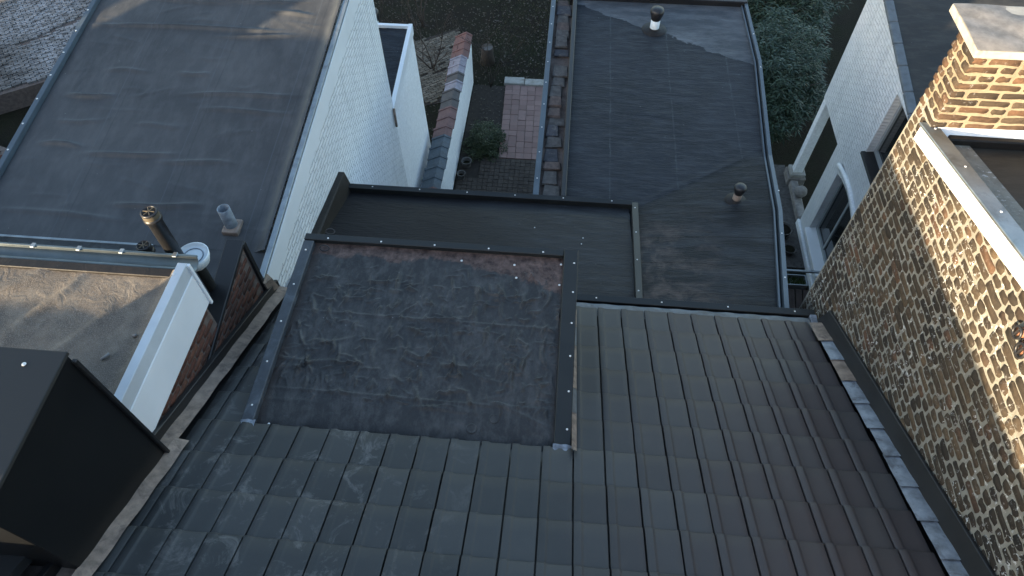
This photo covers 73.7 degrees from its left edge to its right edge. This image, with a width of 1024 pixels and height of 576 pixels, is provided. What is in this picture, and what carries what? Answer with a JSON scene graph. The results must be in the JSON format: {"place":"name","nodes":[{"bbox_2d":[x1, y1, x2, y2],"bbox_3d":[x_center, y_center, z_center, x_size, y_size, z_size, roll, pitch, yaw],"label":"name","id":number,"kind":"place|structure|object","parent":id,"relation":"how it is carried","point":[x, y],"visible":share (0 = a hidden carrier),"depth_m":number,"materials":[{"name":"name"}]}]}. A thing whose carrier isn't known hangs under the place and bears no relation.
{"place":"outdoors","nodes":[
{"label":"outdoors","id":0,"kind":"place"},
{"bbox_2d":[0,146,5,158],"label":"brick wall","id":1,"kind":"structure","parent":0,"point":[2,150],"depth_m":16.35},
{"bbox_2d":[0,0,90,114],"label":"courtyard","id":2,"kind":"structure","parent":0,"point":[35,35],"depth_m":18.67,"materials":[{"name":"brick"}]},
{"bbox_2d":[0,0,866,301],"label":"ground","id":3,"kind":"structure","parent":0,"point":[840,30],"depth_m":19.43,"materials":[{"name":"soil"}]},
{"bbox_2d":[0,242,221,575],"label":"house","id":4,"kind":"structure","parent":3,"relation":"on","point":[88,308],"depth_m":5.39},
{"bbox_2d":[0,347,188,575],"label":"clad chimney","id":5,"kind":"object","parent":4,"relation":"attached to","point":[88,458],"visible":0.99,"depth_m":4.01,"materials":[{"name":"metal"}]},
{"bbox_2d":[100,352,110,360],"bbox_3d":[-3.029,0.510,5.086,0.023,0.028,0.072,37,62,24],"label":"debris stick","id":6,"kind":"object","parent":4,"relation":"on","point":[105,356],"visible":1,"depth_m":5.08,"materials":[{"name":"wood"}]},
{"bbox_2d":[0,0,407,294],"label":"white annex","id":7,"kind":"object","parent":3,"relation":"on","point":[266,121],"visible":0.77,"depth_m":8.14,"materials":[{"name":"paint"}]},
{"bbox_2d":[136,240,155,251],"bbox_3d":[-3.121,-0.045,6.212,0.130,1.081,0.129,4,54,3],"label":"flue terminal","id":8,"kind":"object","parent":7,"relation":"on","point":[144,245],"visible":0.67,"depth_m":5.79,"materials":[{"name":"black metal"}]},
{"bbox_2d":[140,206,208,293],"bbox_3d":[-2.878,-0.159,6.021,0.148,1.521,0.146,4,54,3],"label":"flue terminal","id":9,"kind":"object","parent":7,"relation":"on","point":[152,219],"visible":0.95,"depth_m":5.53,"materials":[{"name":"black metal"}]},
{"bbox_2d":[217,204,242,235],"bbox_3d":[-2.980,-0.717,7.193,0.180,0.329,0.200,4,54,3],"label":"vent pipe","id":10,"kind":"object","parent":7,"relation":"on","point":[232,226],"visible":1,"depth_m":7.18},
{"bbox_2d":[206,239,265,361],"bbox_3d":[-2.690,0.428,6.431,0.178,0.964,1.515,4,54,3],"label":"party wall stub","id":11,"kind":"object","parent":7,"relation":"on","point":[237,292],"visible":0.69,"depth_m":6.40,"materials":[{"name":"red brick"}]},
{"bbox_2d":[181,242,216,292],"bbox_3d":[-2.758,-0.013,6.271,0.280,0.945,0.280,4,54,3],"label":"vent pipe","id":12,"kind":"object","parent":11,"relation":"attached to","point":[200,250],"visible":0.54,"depth_m":5.96,"materials":[{"name":"white plastic"}]},
{"bbox_2d":[378,23,430,187],"bbox_3d":[-3.125,-3.078,13.999,2.462,4.137,2.521,4,54,3],"label":"white extension","id":13,"kind":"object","parent":3,"relation":"on","point":[408,108],"visible":0.16,"depth_m":12.90,"materials":[{"name":"white paint"}]},
{"bbox_2d":[375,8,379,22],"bbox_3d":[-2.650,-4.979,13.276,0.260,0.950,0.256,4,54,3],"label":"stove pipe","id":14,"kind":"object","parent":13,"relation":"on","point":[377,14],"visible":0.15,"depth_m":12.93,"materials":[{"name":"metal"}]},
{"bbox_2d":[380,0,461,72],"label":"bare shrub","id":15,"kind":"object","parent":3,"relation":"on","point":[436,61],"visible":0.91,"depth_m":17.93,"materials":[{"name":"brown plant"}]},
{"bbox_2d":[421,31,472,188],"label":"garden wall","id":16,"kind":"structure","parent":3,"relation":"on","point":[440,169],"depth_m":15.75,"materials":[{"name":"white tile"}]},
{"bbox_2d":[374,0,557,163],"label":"leaf litter","id":17,"kind":"object","parent":3,"relation":"on","point":[480,48],"visible":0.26,"depth_m":19.63,"materials":[{"name":"brown plant"}]},
{"bbox_2d":[480,43,495,65],"bbox_3d":[-0.674,-6.395,18.682,0.436,0.538,0.437,4,54,3],"label":"tree stump","id":18,"kind":"object","parent":3,"relation":"on","point":[490,58],"visible":0.7,"depth_m":18.57,"materials":[{"name":"brown wood"}]},
{"bbox_2d":[444,7,536,86],"bbox_3d":[-0.549,-6.011,17.104,2.407,2.596,1.632,4,54,3],"label":"bare shrub","id":19,"kind":"object","parent":3,"relation":"on","point":[483,48],"visible":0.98,"depth_m":17.15,"materials":[{"name":"brown plant"}]},
{"bbox_2d":[504,77,543,87],"bbox_3d":[0.386,-5.500,18.267,1.180,0.100,0.300,4,54,3],"label":"edging step","id":20,"kind":"object","parent":3,"relation":"on","point":[520,81],"visible":0.79,"depth_m":18.21,"materials":[{"name":"stone"}]},
{"bbox_2d":[287,172,817,322],"bbox_3d":[0.424,0.918,10.113,5.695,5.620,2.340,4,54,3],"label":"annex","id":21,"kind":"object","parent":3,"relation":"on","point":[601,236],"visible":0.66,"depth_m":8.62,"materials":[{"name":"black rubber"}]},
{"bbox_2d":[533,0,788,307],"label":"long annex","id":22,"kind":"object","parent":3,"relation":"on","point":[668,132],"visible":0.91,"depth_m":9.91,"materials":[{"name":"black rubber"}]},
{"bbox_2d":[642,5,666,36],"bbox_3d":[2.394,-4.475,11.350,0.420,0.396,0.420,4,54,3],"label":"roof vent","id":23,"kind":"object","parent":22,"relation":"on","point":[654,27],"visible":1,"depth_m":11.39,"materials":[{"name":"black plastic"}]},
{"bbox_2d":[725,182,746,204],"bbox_3d":[2.929,-1.225,8.828,0.288,0.279,0.288,4,54,3],"label":"roof vent","id":24,"kind":"object","parent":22,"relation":"on","point":[740,188],"visible":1,"depth_m":8.84,"materials":[{"name":"black plastic"}]},
{"bbox_2d":[754,2,833,145],"bbox_3d":[6.491,-5.201,16.621,2.823,2.374,4.428,4,54,3],"label":"evergreen tree","id":25,"kind":"object","parent":3,"relation":"on","point":[784,62],"visible":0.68,"depth_m":15.88,"materials":[{"name":"green plant"}]},
{"bbox_2d":[788,180,803,220],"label":"wall","id":26,"kind":"structure","parent":3,"relation":"on","point":[798,206],"depth_m":15.48,"materials":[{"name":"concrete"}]},
{"bbox_2d":[747,0,850,41],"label":"evergreen tree","id":27,"kind":"object","parent":3,"relation":"on","point":[808,8],"visible":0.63,"depth_m":17.49,"materials":[{"name":"green plant"}]},
{"bbox_2d":[794,185,806,197],"bbox_3d":[6.540,-2.130,15.533,0.280,0.442,0.280,4,54,3],"label":"garden globe","id":28,"kind":"object","parent":3,"relation":"on","point":[800,191],"visible":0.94,"depth_m":15.37,"materials":[{"name":"stone"}]},
{"bbox_2d":[787,269,819,308],"bbox_3d":[5.242,0.800,12.405,1.440,2.018,1.278,4,54,3],"label":"garden screen","id":29,"kind":"object","parent":3,"relation":"on","point":[795,298],"visible":0.09,"depth_m":11.81,"materials":[{"name":"wood"}]},
{"bbox_2d":[787,274,807,290],"bbox_3d":[4.890,-0.081,11.943,0.473,0.250,0.262,4,54,3],"label":"grass trough","id":30,"kind":"object","parent":29,"relation":"on","point":[795,281],"depth_m":11.90,"materials":[{"name":"metal"}]},
{"bbox_2d":[783,99,828,185],"bbox_3d":[6.626,-3.256,15.183,0.400,2.340,0.410,4,54,3],"label":"porch post","id":31,"kind":"object","parent":3,"relation":"on","point":[795,171],"visible":0.91,"depth_m":15.26,"materials":[{"name":"paint"}]},
{"bbox_2d":[796,0,1023,289],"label":"white wing","id":32,"kind":"structure","parent":3,"relation":"on","point":[893,56],"depth_m":12.09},
{"bbox_2d":[804,180,850,277],"bbox_3d":[6.343,-1.237,13.558,0.290,1.714,1.340,4,54,3],"label":"window","id":33,"kind":"structure","parent":32,"relation":"in","point":[822,239],"depth_m":13.91,"materials":[{"name":"grey paint"}]},
{"bbox_2d":[860,103,907,185],"bbox_3d":[6.294,-2.249,11.298,0.270,1.274,1.330,4,54,3],"label":"window","id":34,"kind":"structure","parent":32,"relation":"in","point":[873,161],"depth_m":11.75,"materials":[{"name":"grey paint"}]},
{"bbox_2d":[799,93,1023,575],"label":"brick house","id":35,"kind":"structure","parent":3,"relation":"on","point":[917,288],"depth_m":4.93,"materials":[{"name":"brick"}]},
{"bbox_2d":[920,3,1023,138],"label":"brick chimney","id":36,"kind":"object","parent":35,"relation":"on","point":[975,87],"visible":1,"depth_m":5.00,"materials":[{"name":"brick"}]},
{"bbox_2d":[1011,324,1023,339],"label":"wall lamp","id":37,"kind":"object","parent":35,"relation":"attached to","point":[1018,332],"depth_m":4.09,"materials":[{"name":"metal"}]},
{"bbox_2d":[1014,342,1023,358],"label":"wall lamp","id":38,"kind":"object","parent":35,"relation":"attached to","point":[1019,350],"depth_m":4.06,"materials":[{"name":"metal"}]},
{"bbox_2d":[413,28,460,105],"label":"paved ground","id":39,"kind":"structure","parent":0,"point":[434,83],"depth_m":18.74,"materials":[{"name":"grey stone"}]},
{"bbox_2d":[454,85,542,193],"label":"patio","id":40,"kind":"structure","parent":0,"point":[511,169],"depth_m":16.93,"materials":[{"name":"brick"}]},
{"bbox_2d":[457,170,465,179],"bbox_3d":[-1.194,-2.647,16.095,0.210,0.170,0.210,4,54,3],"label":"round pot","id":41,"kind":"object","parent":40,"relation":"on","point":[461,174],"visible":1,"depth_m":16.08,"materials":[{"name":"ceramic"}]},
{"bbox_2d":[461,157,471,168],"bbox_3d":[-1.087,-2.987,16.345,0.262,0.170,0.262,4,54,3],"label":"round pot","id":42,"kind":"object","parent":40,"relation":"on","point":[466,162],"visible":1,"depth_m":16.33,"materials":[{"name":"ceramic"}]},
{"bbox_2d":[461,119,507,162],"bbox_3d":[-0.647,-3.696,16.752,1.181,0.666,1.526,4,54,3],"label":"garden shrub","id":43,"kind":"object","parent":40,"relation":"on","point":[487,137],"visible":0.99,"depth_m":16.59,"materials":[{"name":"green plant"}]},
{"bbox_2d":[36,280,995,575],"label":"terraced house","id":44,"kind":"structure","parent":0,"point":[726,444],"depth_m":4.96,"materials":[{"name":"grey tile"}]},
{"bbox_2d":[240,228,577,458],"bbox_3d":[-0.750,0.688,6.388,2.683,1.293,2.145,4,54,3],"label":"dormer","id":45,"kind":"object","parent":44,"relation":"attached to","point":[459,341],"visible":0.94,"depth_m":5.89,"materials":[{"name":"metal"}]},
{"bbox_2d":[487,0,562,74],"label":"lawn grass","id":46,"kind":"structure","parent":0,"point":[524,32],"depth_m":19.69,"materials":[{"name":"green plant"}]},
{"bbox_2d":[774,165,804,268],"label":"yard paving","id":47,"kind":"structure","parent":0,"point":[795,260],"depth_m":15.39,"materials":[{"name":"grey stone"}]},
{"bbox_2d":[783,221,793,239],"bbox_3d":[5.926,-1.230,14.984,0.420,0.264,0.414,4,54,3],"label":"plant pot","id":48,"kind":"object","parent":47,"relation":"on","point":[788,229],"visible":0.38,"depth_m":14.90,"materials":[{"name":"plastic"}]},
{"bbox_2d":[785,243,796,255],"bbox_3d":[5.962,-0.799,14.716,0.294,0.185,0.290,4,54,3],"label":"plant pot","id":49,"kind":"object","parent":47,"relation":"on","point":[790,249],"visible":0.8,"depth_m":14.66,"materials":[{"name":"plastic"}]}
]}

